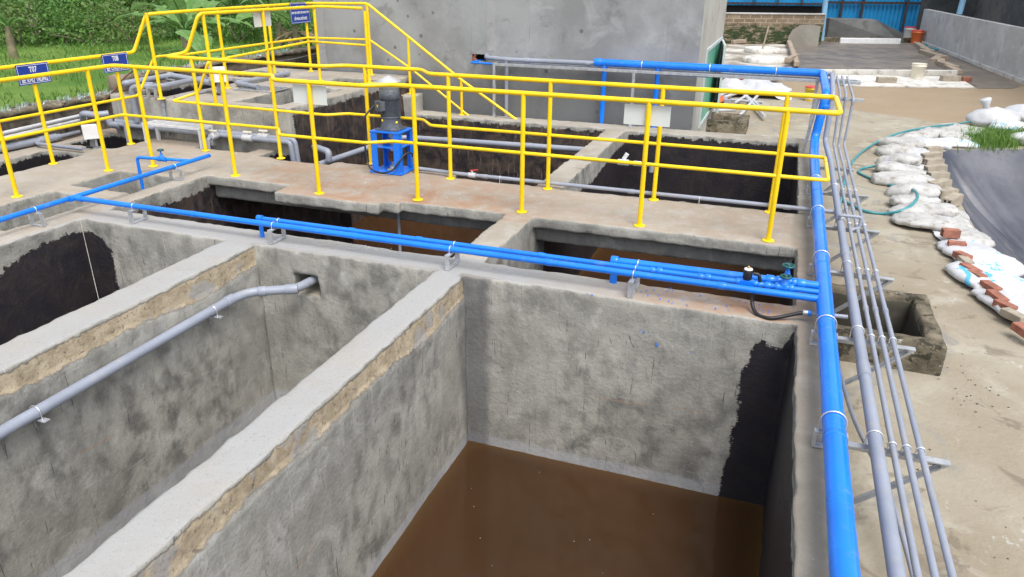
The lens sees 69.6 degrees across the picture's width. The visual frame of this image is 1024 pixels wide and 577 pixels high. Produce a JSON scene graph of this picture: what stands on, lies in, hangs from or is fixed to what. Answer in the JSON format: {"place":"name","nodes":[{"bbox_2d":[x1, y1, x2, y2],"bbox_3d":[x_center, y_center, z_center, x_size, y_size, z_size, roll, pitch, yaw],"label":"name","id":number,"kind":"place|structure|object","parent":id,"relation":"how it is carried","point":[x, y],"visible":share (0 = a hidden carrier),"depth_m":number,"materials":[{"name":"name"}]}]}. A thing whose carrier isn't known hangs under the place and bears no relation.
{"place":"outdoors","nodes":[
{"label":"outdoors","id":0,"kind":"place"},
{"bbox_2d":[0,0,315,109],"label":"lawn","id":1,"kind":"structure","parent":0,"point":[16,89],"depth_m":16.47,"materials":[{"name":"plant"}]},
{"bbox_2d":[0,13,26,59],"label":"banana plant","id":2,"kind":"object","parent":1,"relation":"on","point":[11,46],"visible":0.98,"depth_m":16.74,"materials":[{"name":"green plant"}]},
{"bbox_2d":[0,0,35,47],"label":"shrub","id":3,"kind":"object","parent":1,"relation":"on","point":[18,33],"visible":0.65,"depth_m":19.31,"materials":[{"name":"green plant"}]},
{"bbox_2d":[0,0,52,44],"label":"shrub","id":4,"kind":"object","parent":1,"relation":"on","point":[18,9],"visible":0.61,"depth_m":19.57,"materials":[{"name":"green plant"}]},
{"bbox_2d":[0,0,87,44],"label":"shrub","id":5,"kind":"object","parent":1,"relation":"on","point":[32,27],"visible":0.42,"depth_m":20.05,"materials":[{"name":"green plant"}]},
{"bbox_2d":[11,0,99,45],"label":"shrub","id":6,"kind":"object","parent":1,"relation":"on","point":[59,26],"visible":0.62,"depth_m":19.93,"materials":[{"name":"green plant"}]},
{"bbox_2d":[22,0,132,47],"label":"shrub","id":7,"kind":"object","parent":1,"relation":"on","point":[80,30],"visible":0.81,"depth_m":19.75,"materials":[{"name":"green plant"}]},
{"bbox_2d":[52,0,148,44],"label":"shrub","id":8,"kind":"object","parent":1,"relation":"on","point":[98,26],"visible":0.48,"depth_m":20.55,"materials":[{"name":"green plant"}]},
{"bbox_2d":[70,0,166,45],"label":"shrub","id":9,"kind":"object","parent":1,"relation":"on","point":[132,26],"visible":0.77,"depth_m":19.99,"materials":[{"name":"green plant"}]},
{"bbox_2d":[121,2,197,39],"bbox_3d":[-10.448,-8.024,21.890,1.942,1.312,2.446,9,25,18],"label":"shrub","id":10,"kind":"object","parent":1,"relation":"on","point":[161,32],"visible":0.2,"depth_m":21.77,"materials":[{"name":"green plant"}]},
{"bbox_2d":[113,0,253,48],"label":"banana plant","id":11,"kind":"object","parent":1,"relation":"on","point":[181,5],"visible":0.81,"depth_m":18.28,"materials":[{"name":"green plant"}]},
{"bbox_2d":[149,0,234,41],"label":"shrub","id":12,"kind":"object","parent":1,"relation":"on","point":[177,29],"visible":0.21,"depth_m":21.77,"materials":[{"name":"green plant"}]},
{"bbox_2d":[159,30,247,61],"bbox_3d":[-6.074,-4.707,14.786,1.918,0.880,1.752,9,25,18],"label":"banana plant","id":13,"kind":"object","parent":1,"relation":"on","point":[198,42],"visible":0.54,"depth_m":14.84,"materials":[{"name":"green plant"}]},
{"bbox_2d":[204,0,274,36],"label":"banana plant","id":14,"kind":"object","parent":1,"relation":"on","point":[222,3],"visible":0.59,"depth_m":21.75,"materials":[{"name":"green plant"}]},
{"bbox_2d":[208,4,275,43],"bbox_3d":[-7.798,-7.630,21.301,1.919,1.110,2.484,-8,25,-19],"label":"shrub","id":15,"kind":"object","parent":1,"relation":"on","point":[244,31],"visible":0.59,"depth_m":21.22,"materials":[{"name":"green plant"}]},
{"bbox_2d":[214,0,303,44],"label":"banana plant","id":16,"kind":"object","parent":1,"relation":"on","point":[242,16],"visible":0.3,"depth_m":20.36,"materials":[{"name":"green plant"}]},
{"bbox_2d":[270,0,315,48],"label":"banana plant","id":17,"kind":"object","parent":1,"relation":"on","point":[285,16],"visible":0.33,"depth_m":19.16,"materials":[{"name":"green plant"}]},
{"bbox_2d":[744,26,780,53],"bbox_3d":[8.908,-8.820,26.065,1.240,0.857,1.240,9,25,18],"label":"sandbag","id":18,"kind":"object","parent":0,"point":[763,49],"visible":1,"depth_m":25.92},
{"bbox_2d":[726,0,822,12],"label":"shed","id":19,"kind":"structure","parent":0,"point":[780,6],"depth_m":31.07,"materials":[{"name":"blue metal"}]},
{"bbox_2d":[714,44,1023,576],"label":"yard","id":20,"kind":"structure","parent":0,"point":[981,449],"depth_m":5.13,"materials":[{"name":"concrete"}]},
{"bbox_2d":[0,46,317,152],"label":"boundary wall","id":21,"kind":"structure","parent":20,"relation":"on","point":[298,55],"depth_m":10.25,"materials":[{"name":"concrete"}]},
{"bbox_2d":[2,114,87,137],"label":"grey pipe","id":22,"kind":"object","parent":21,"relation":"attached to","point":[39,125],"visible":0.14,"depth_m":9.33,"materials":[{"name":"plastic"}]},
{"bbox_2d":[0,93,828,576],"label":"concrete tank","id":23,"kind":"object","parent":20,"relation":"on","point":[344,409],"visible":0.81,"depth_m":5.47,"materials":[{"name":"grey concrete"}]},
{"bbox_2d":[27,206,45,226],"bbox_3d":[-4.165,-0.634,6.445,0.150,0.176,0.036,9,25,18],"label":"pipe stool","id":24,"kind":"object","parent":23,"relation":"on","point":[41,217],"visible":0.84,"depth_m":6.45,"materials":[{"name":"metal"}]},
{"bbox_2d":[0,153,210,222],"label":"blue pipe","id":25,"kind":"object","parent":24,"relation":"on","point":[140,175],"visible":0.84,"depth_m":7.26,"materials":[{"name":"paint"}]},
{"bbox_2d":[0,130,83,151],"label":"grey pipe","id":26,"kind":"object","parent":23,"relation":"on","point":[41,140],"visible":0.91,"depth_m":9.20,"materials":[{"name":"plastic"}]},
{"bbox_2d":[81,124,100,149],"bbox_3d":[-5.251,-1.890,9.179,0.211,0.305,0.204,9,25,18],"label":"junction box","id":27,"kind":"object","parent":23,"relation":"on","point":[90,133],"visible":0.92,"depth_m":9.13,"materials":[{"name":"white plastic"}]},
{"bbox_2d":[0,276,318,439],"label":"grey pipe","id":28,"kind":"object","parent":23,"relation":"attached to","point":[37,412],"visible":0.92,"depth_m":4.95,"materials":[{"name":"plastic"}]},
{"bbox_2d":[142,120,214,148],"bbox_3d":[-4.282,-1.983,9.462,0.920,0.258,0.236,9,25,18],"label":"steel bench","id":29,"kind":"object","parent":23,"relation":"on","point":[156,124],"visible":0.77,"depth_m":9.39,"materials":[{"name":"metal"}]},
{"bbox_2d":[112,121,295,160],"bbox_3d":[-4.091,-1.798,9.503,2.928,0.543,0.288,9,25,18],"label":"grey pipe","id":30,"kind":"object","parent":23,"relation":"attached to","point":[215,134],"visible":0.9,"depth_m":9.28,"materials":[{"name":"plastic"}]},
{"bbox_2d":[79,110,121,128],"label":"grey pipe","id":31,"kind":"object","parent":30,"relation":"attached to","point":[83,115],"visible":0.81,"depth_m":9.66,"materials":[{"name":"plastic"}]},
{"bbox_2d":[0,2,516,164],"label":"guardrail","id":32,"kind":"object","parent":23,"relation":"on","point":[122,98],"visible":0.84,"depth_m":10.06,"materials":[{"name":"metal"}]},
{"bbox_2d":[15,62,51,85],"bbox_3d":[-5.253,-2.358,8.092,0.007,0.215,0.390,9,25,18],"label":"sign","id":33,"kind":"object","parent":32,"relation":"attached to","point":[32,68],"visible":0.73,"depth_m":8.08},
{"bbox_2d":[101,52,129,72],"bbox_3d":[-4.873,-2.779,9.062,0.007,0.215,0.385,9,25,18],"label":"sign","id":34,"kind":"object","parent":32,"relation":"attached to","point":[118,58],"visible":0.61,"depth_m":9.05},
{"bbox_2d":[289,2,310,23],"bbox_3d":[-3.363,-4.380,11.707,0.007,0.310,0.520,9,25,18],"label":"sign","id":35,"kind":"object","parent":32,"relation":"attached to","point":[300,16],"visible":0.91,"depth_m":11.70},
{"bbox_2d":[109,67,411,223],"bbox_3d":[-3.523,-1.588,11.511,2.869,3.134,3.357,9,25,18],"label":"raised tank","id":36,"kind":"object","parent":23,"relation":"on","point":[345,99],"visible":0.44,"depth_m":9.90,"materials":[{"name":"concrete"}]},
{"bbox_2d":[121,72,210,97],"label":"grey pipe","id":37,"kind":"object","parent":36,"relation":"on","point":[167,76],"visible":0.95,"depth_m":10.04,"materials":[{"name":"plastic"}]},
{"bbox_2d":[129,75,207,122],"bbox_3d":[-4.562,-2.574,10.009,0.318,0.509,1.106,18,29,35],"label":"grey pipe","id":38,"kind":"object","parent":36,"relation":"attached to","point":[132,88],"visible":0.82,"depth_m":9.72,"materials":[{"name":"plastic"}]},
{"bbox_2d":[235,70,290,88],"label":"grey pipe","id":39,"kind":"object","parent":36,"relation":"on","point":[246,83],"visible":0.99,"depth_m":10.82,"materials":[{"name":"plastic"}]},
{"bbox_2d":[362,75,413,175],"bbox_3d":[-1.322,-1.804,8.123,0.556,1.043,0.446,9,25,18],"label":"agitator","id":40,"kind":"object","parent":23,"relation":"on","point":[387,107],"visible":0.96,"depth_m":8.10,"materials":[{"name":"blue metal"}]},
{"bbox_2d":[353,216,484,256],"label":"water","id":41,"kind":"structure","parent":23,"relation":"in","point":[427,230],"depth_m":10.52,"materials":[{"name":"liquid"}]},
{"bbox_2d":[0,5,842,242],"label":"guardrail","id":42,"kind":"object","parent":23,"relation":"on","point":[786,110],"visible":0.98,"depth_m":7.24,"materials":[{"name":"metal"}]},
{"bbox_2d":[292,84,326,104],"bbox_3d":[-1.957,-1.874,7.126,0.375,0.180,0.004,9,25,18],"label":"blank board","id":43,"kind":"object","parent":42,"relation":"attached to","point":[319,96],"visible":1,"depth_m":7.12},
{"bbox_2d":[623,104,670,126],"bbox_3d":[1.149,-1.473,6.267,0.395,0.172,0.004,9,25,18],"label":"blank board","id":44,"kind":"object","parent":42,"relation":"attached to","point":[634,114],"visible":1,"depth_m":6.26,"materials":[{"name":"plastic"}]},
{"bbox_2d":[68,194,818,301],"bbox_3d":[-1.025,-0.382,5.775,6.408,0.061,0.100,9,25,18],"label":"blue pipe","id":45,"kind":"object","parent":23,"relation":"attached to","point":[644,275],"visible":0.99,"depth_m":5.51,"materials":[{"name":"paint"}]},
{"bbox_2d":[311,135,583,164],"bbox_3d":[-0.864,-2.021,10.138,3.590,0.252,1.520,-3,24,-9],"label":"grey pipe","id":46,"kind":"object","parent":23,"relation":"attached to","point":[329,158],"visible":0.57,"depth_m":9.99,"materials":[{"name":"plastic"}]},
{"bbox_2d":[256,215,818,294],"bbox_3d":[-0.070,0.377,5.813,4.420,1.499,0.054,9,25,18],"label":"blue pipe","id":47,"kind":"object","parent":23,"relation":"attached to","point":[710,277],"visible":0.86,"depth_m":5.44,"materials":[{"name":"paint"}]},
{"bbox_2d":[735,266,761,286],"bbox_3d":[1.601,-0.082,4.962,0.168,0.144,0.061,9,25,18],"label":"solenoid valve","id":48,"kind":"object","parent":47,"relation":"on","point":[747,279],"visible":0.94,"depth_m":4.95,"materials":[{"name":"blue paint"}]},
{"bbox_2d":[775,274,793,291],"bbox_3d":[1.813,-0.037,4.898,0.116,0.122,0.081,9,25,18],"label":"gate valve","id":49,"kind":"object","parent":47,"relation":"on","point":[784,285],"visible":0.91,"depth_m":4.88,"materials":[{"name":"blue paint"}]},
{"bbox_2d":[372,440,762,576],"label":"water","id":50,"kind":"structure","parent":23,"relation":"in","point":[511,513],"depth_m":5.16,"materials":[{"name":"liquid"}]},
{"bbox_2d":[419,167,834,213],"bbox_3d":[0.962,-1.032,7.561,4.372,0.118,0.089,9,25,19],"label":"grey pipe","id":51,"kind":"object","parent":23,"relation":"on","point":[663,194],"visible":0.98,"depth_m":7.49,"materials":[{"name":"plastic"}]},
{"bbox_2d":[490,61,863,153],"bbox_3d":[1.971,-2.539,10.210,5.190,0.807,1.280,9,25,18],"label":"pipe rack","id":52,"kind":"object","parent":23,"relation":"on","point":[634,71],"visible":0.85,"depth_m":10.37,"materials":[{"name":"metal"}]},
{"bbox_2d":[484,54,593,116],"bbox_3d":[0.382,-2.856,11.373,1.885,1.434,0.286,13,26,26],"label":"grey pipe","id":53,"kind":"object","parent":52,"relation":"on","point":[545,61],"visible":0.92,"depth_m":11.11,"materials":[{"name":"plastic"}]},
{"bbox_2d":[823,71,906,576],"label":"grey pipe","id":54,"kind":"object","parent":52,"relation":"on","point":[892,547],"visible":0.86,"depth_m":3.73,"materials":[{"name":"plastic"}]},
{"bbox_2d":[833,75,921,576],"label":"grey pipe","id":55,"kind":"object","parent":52,"relation":"attached to","point":[892,445],"visible":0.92,"depth_m":3.78,"materials":[{"name":"plastic"}]},
{"bbox_2d":[837,75,938,576],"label":"grey pipe","id":56,"kind":"object","parent":52,"relation":"attached to","point":[924,529],"visible":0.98,"depth_m":3.82,"materials":[{"name":"plastic"}]},
{"bbox_2d":[843,76,956,576],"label":"grey pipe","id":57,"kind":"object","parent":52,"relation":"attached to","point":[941,533],"visible":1,"depth_m":3.82,"materials":[{"name":"plastic"}]},
{"bbox_2d":[578,248,780,304],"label":"water","id":58,"kind":"structure","parent":23,"relation":"in","point":[600,254],"depth_m":9.18,"materials":[{"name":"liquid"}]},
{"bbox_2d":[609,256,818,288],"bbox_3d":[1.373,0.549,5.425,1.416,1.516,0.072,9,25,18],"label":"blue pipe","id":59,"kind":"object","parent":23,"relation":"attached to","point":[804,283],"visible":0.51,"depth_m":5.14,"materials":[{"name":"paint"}]},
{"bbox_2d":[594,58,860,576],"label":"blue pipe","id":60,"kind":"object","parent":23,"relation":"attached to","point":[843,554],"visible":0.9,"depth_m":3.98,"materials":[{"name":"paint"}]},
{"bbox_2d":[750,293,847,319],"bbox_3d":[1.860,0.152,4.815,0.613,0.149,0.127,11,26,23],"label":"flexible conduit","id":61,"kind":"object","parent":23,"relation":"attached to","point":[803,312],"visible":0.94,"depth_m":4.83,"materials":[{"name":"black rubber"}]},
{"bbox_2d":[826,225,879,262],"bbox_3d":[3.008,-0.333,6.644,0.480,0.438,0.045,9,25,18],"label":"wall bracket","id":62,"kind":"object","parent":23,"relation":"attached to","point":[872,233],"depth_m":6.58,"materials":[{"name":"metal"}]},
{"bbox_2d":[830,270,893,312],"bbox_3d":[2.615,0.096,5.641,0.480,0.438,0.045,9,25,18],"label":"wall bracket","id":63,"kind":"object","parent":23,"relation":"attached to","point":[885,281],"depth_m":5.57,"materials":[{"name":"metal"}]},
{"bbox_2d":[837,336,915,384],"bbox_3d":[2.216,0.533,4.620,0.480,0.438,0.045,9,25,18],"label":"wall bracket","id":64,"kind":"object","parent":23,"relation":"attached to","point":[905,351],"depth_m":4.54,"materials":[{"name":"metal"}]},
{"bbox_2d":[839,360,912,576],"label":"loose conduit","id":65,"kind":"object","parent":64,"relation":"hanging from","point":[862,438],"visible":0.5,"depth_m":4.00,"materials":[{"name":"grey plastic"}]},
{"bbox_2d":[848,441,950,504],"bbox_3d":[1.810,0.977,3.582,0.480,0.438,0.045,9,25,18],"label":"wall bracket","id":66,"kind":"object","parent":23,"relation":"attached to","point":[937,464],"depth_m":3.51,"materials":[{"name":"metal"}]},
{"bbox_2d":[313,0,726,131],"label":"building","id":67,"kind":"structure","parent":20,"relation":"on","point":[456,36],"depth_m":11.26,"materials":[{"name":"grey concrete"}]},
{"bbox_2d":[698,37,725,128],"bbox_3d":[3.459,-3.536,12.479,0.187,1.200,2.550,9,25,18],"label":"board","id":68,"kind":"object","parent":67,"relation":"in","point":[715,54],"depth_m":12.46,"materials":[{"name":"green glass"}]},
{"bbox_2d":[706,113,749,133],"bbox_3d":[3.735,-2.982,13.366,1.055,0.271,0.927,9,25,18],"label":"pit","id":69,"kind":"object","parent":20,"relation":"on","point":[728,123],"visible":0.61,"depth_m":12.96,"materials":[{"name":"concrete"}]},
{"bbox_2d":[721,78,791,99],"bbox_3d":[5.648,-4.734,17.206,1.738,0.344,1.577,9,25,18],"label":"plastic wrap","id":70,"kind":"object","parent":20,"relation":"on","point":[748,84],"visible":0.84,"depth_m":16.85,"materials":[{"name":"plastic"}]},
{"bbox_2d":[724,44,794,67],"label":"cement floor","id":71,"kind":"structure","parent":20,"relation":"on","point":[735,54],"depth_m":25.38,"materials":[{"name":"concrete"}]},
{"bbox_2d":[742,55,785,64],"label":"sandbag","id":72,"kind":"object","parent":71,"relation":"on","point":[765,59],"visible":0.95,"depth_m":22.77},
{"bbox_2d":[723,12,825,44],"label":"block wall","id":73,"kind":"structure","parent":20,"relation":"on","point":[751,28],"depth_m":28.92,"materials":[{"name":"brick"}]},
{"bbox_2d":[824,18,903,42],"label":"ramp","id":74,"kind":"structure","parent":20,"relation":"on","point":[846,27],"depth_m":30.75,"materials":[{"name":"paint"}]},
{"bbox_2d":[839,38,900,43],"bbox_3d":[14.468,-9.986,29.785,2.397,0.250,0.100,2,23,2],"label":"plaster edge","id":75,"kind":"object","parent":74,"relation":"on","point":[874,40],"visible":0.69,"depth_m":29.73,"materials":[{"name":"white concrete"}]},
{"bbox_2d":[793,42,943,69],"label":"pavement","id":76,"kind":"structure","parent":20,"relation":"on","point":[838,55],"depth_m":24.98,"materials":[{"name":"concrete"}]},
{"bbox_2d":[788,24,820,45],"bbox_3d":[11.371,-9.874,28.698,1.125,0.780,0.260,9,25,18],"label":"cement panel","id":77,"kind":"object","parent":76,"relation":"on","point":[807,35],"visible":0.87,"depth_m":28.64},
{"bbox_2d":[826,0,920,33],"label":"shed","id":78,"kind":"structure","parent":20,"relation":"on","point":[899,15],"depth_m":32.17,"materials":[{"name":"blue metal"}]},
{"bbox_2d":[842,152,918,214],"bbox_3d":[5.035,-1.477,9.882,0.837,0.169,3.133,13,26,27],"label":"hose","id":79,"kind":"object","parent":20,"relation":"on","point":[891,212],"visible":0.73,"depth_m":8.74,"materials":[{"name":"teal plastic"}]},
{"bbox_2d":[832,283,945,375],"bbox_3d":[2.798,0.734,5.891,0.830,1.252,1.006,9,25,18],"label":"pit box","id":80,"kind":"object","parent":20,"relation":"on","point":[914,321],"visible":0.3,"depth_m":5.51,"materials":[{"name":"concrete"}]},
{"bbox_2d":[822,69,957,75],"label":"kerb","id":81,"kind":"structure","parent":20,"relation":"on","point":[886,72],"depth_m":20.38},
{"bbox_2d":[875,143,916,155],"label":"sandbag","id":82,"kind":"object","parent":20,"relation":"on","point":[888,149],"visible":0.65,"depth_m":11.36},
{"bbox_2d":[875,153,921,165],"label":"sandbag","id":83,"kind":"object","parent":20,"relation":"on","point":[914,160],"visible":0.71,"depth_m":10.71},
{"bbox_2d":[875,161,924,173],"bbox_3d":[5.501,-1.680,10.414,0.693,0.199,0.362,4,24,8],"label":"sandbag","id":84,"kind":"object","parent":20,"relation":"on","point":[888,166],"visible":0.63,"depth_m":10.32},
{"bbox_2d":[875,136,925,147],"bbox_3d":[6.327,-2.358,12.026,0.484,0.255,0.777,-11,26,-26],"label":"sandbag","id":85,"kind":"object","parent":20,"relation":"on","point":[917,143],"visible":0.64,"depth_m":11.85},
{"bbox_2d":[828,75,974,88],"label":"pale slab","id":86,"kind":"structure","parent":20,"relation":"on","point":[909,82],"depth_m":18.94,"materials":[{"name":"concrete"}]},
{"bbox_2d":[910,63,926,78],"bbox_3d":[10.929,-5.846,19.829,0.389,0.408,0.375,9,25,18],"label":"bucket","id":87,"kind":"object","parent":86,"relation":"on","point":[918,70],"visible":0.88,"depth_m":19.71,"materials":[{"name":"beige plastic"}]},
{"bbox_2d":[870,170,935,185],"bbox_3d":[5.276,-1.463,9.905,0.822,0.199,0.451,4,24,8],"label":"sandbag","id":88,"kind":"object","parent":20,"relation":"on","point":[885,178],"visible":0.68,"depth_m":9.80,"materials":[{"name":"fabric"}]},
{"bbox_2d":[840,121,969,206],"bbox_3d":[5.900,-2.143,11.390,0.899,0.204,7.502,19,30,36],"label":"hose","id":89,"kind":"object","parent":20,"relation":"on","point":[857,155],"visible":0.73,"depth_m":12.31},
{"bbox_2d":[884,183,941,197],"bbox_3d":[5.103,-1.226,9.366,0.648,0.233,0.416,9,25,18],"label":"sandbag","id":90,"kind":"object","parent":20,"relation":"on","point":[928,190],"visible":0.76,"depth_m":9.24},
{"bbox_2d":[889,194,939,205],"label":"sandbag","id":91,"kind":"object","parent":20,"relation":"on","point":[894,200],"visible":0.56,"depth_m":8.82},
{"bbox_2d":[894,127,940,137],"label":"sandbag","id":92,"kind":"object","parent":20,"relation":"on","point":[930,132],"visible":0.49,"depth_m":12.42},
{"bbox_2d":[887,201,959,216],"bbox_3d":[4.794,-0.893,8.597,0.734,0.223,0.354,9,25,18],"label":"sandbag","id":93,"kind":"object","parent":20,"relation":"on","point":[947,209],"visible":0.69,"depth_m":8.49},
{"bbox_2d":[891,212,973,230],"bbox_3d":[4.681,-0.746,8.210,0.816,0.136,0.498,12,26,25],"label":"sandbag","id":94,"kind":"object","parent":20,"relation":"on","point":[927,220],"visible":0.84,"depth_m":8.11,"materials":[{"name":"fabric"}]},
{"bbox_2d":[914,137,951,149],"bbox_3d":[6.814,-2.370,12.079,0.714,0.184,0.538,0,23,0],"label":"empty sack","id":95,"kind":"object","parent":20,"relation":"on","point":[945,144],"visible":0.41,"depth_m":11.90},
{"bbox_2d":[934,137,979,148],"bbox_3d":[7.339,-2.410,12.220,0.748,0.168,0.537,4,24,9],"label":"empty sack","id":96,"kind":"object","parent":20,"relation":"on","point":[961,143],"visible":0.48,"depth_m":12.05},
{"bbox_2d":[916,142,1010,320],"bbox_3d":[5.578,-1.144,9.402,1.276,0.216,8.111,11,25,23],"label":"plastic sheet","id":97,"kind":"object","parent":20,"relation":"on","point":[937,234],"visible":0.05,"depth_m":7.98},
{"bbox_2d":[942,192,963,206],"bbox_3d":[5.347,-1.065,8.945,0.283,0.152,0.120,-15,28,-32],"label":"brick","id":98,"kind":"object","parent":97,"relation":"on","point":[955,199],"visible":0.78,"depth_m":8.90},
{"bbox_2d":[935,239,1001,262],"bbox_3d":[4.609,-0.350,7.357,0.557,0.144,0.816,0,23,-2],"label":"empty sack","id":99,"kind":"object","parent":97,"relation":"on","point":[977,251],"visible":0.44,"depth_m":7.33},
{"bbox_2d":[954,228,994,247],"bbox_3d":[4.849,-0.578,7.930,0.473,0.130,0.680,0,23,0],"label":"empty sack","id":100,"kind":"object","parent":97,"relation":"on","point":[974,234],"visible":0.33,"depth_m":7.75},
{"bbox_2d":[944,261,1014,288],"bbox_3d":[4.362,-0.103,6.769,0.570,0.137,0.748,1,23,1],"label":"empty sack","id":101,"kind":"object","parent":97,"relation":"on","point":[960,273],"visible":0.47,"depth_m":6.77,"materials":[{"name":"fabric"}]},
{"bbox_2d":[971,288,1023,316],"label":"empty sack","id":102,"kind":"object","parent":97,"relation":"on","point":[1017,299],"visible":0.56,"depth_m":6.22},
{"bbox_2d":[999,307,1023,322],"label":"brick","id":103,"kind":"object","parent":102,"relation":"on","point":[1011,314],"visible":0.86,"depth_m":5.90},
{"bbox_2d":[981,251,1023,276],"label":"empty sack","id":104,"kind":"object","parent":97,"relation":"on","point":[1010,264],"visible":0.36,"depth_m":7.00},
{"bbox_2d":[982,271,1023,294],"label":"empty sack","id":105,"kind":"object","parent":97,"relation":"on","point":[1010,284],"visible":0.38,"depth_m":6.51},
{"bbox_2d":[916,0,1023,29],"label":"shed","id":106,"kind":"structure","parent":20,"relation":"on","point":[1010,12],"depth_m":33.68,"materials":[{"name":"paint"}]},
{"bbox_2d":[920,9,1023,84],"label":"block wall","id":107,"kind":"structure","parent":20,"relation":"on","point":[995,47],"depth_m":23.26,"materials":[{"name":"concrete"}]},
{"bbox_2d":[935,50,1019,88],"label":"wet floor","id":108,"kind":"structure","parent":20,"relation":"on","point":[983,79],"depth_m":20.45,"materials":[{"name":"concrete"}]},
{"bbox_2d":[942,149,1023,278],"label":"pond liner","id":109,"kind":"object","parent":20,"relation":"in","point":[989,185],"visible":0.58,"depth_m":11.59,"materials":[{"name":"plastic"}]},
{"bbox_2d":[955,120,1023,153],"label":"grass","id":110,"kind":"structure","parent":20,"relation":"on","point":[1000,140],"depth_m":12.20,"materials":[{"name":"plant"}]},
{"bbox_2d":[965,97,1020,128],"bbox_3d":[8.814,-3.203,13.468,0.878,0.560,0.709,9,25,18],"label":"sandbag","id":111,"kind":"object","parent":20,"relation":"on","point":[986,114],"visible":0.81,"depth_m":13.35,"materials":[{"name":"fabric"}]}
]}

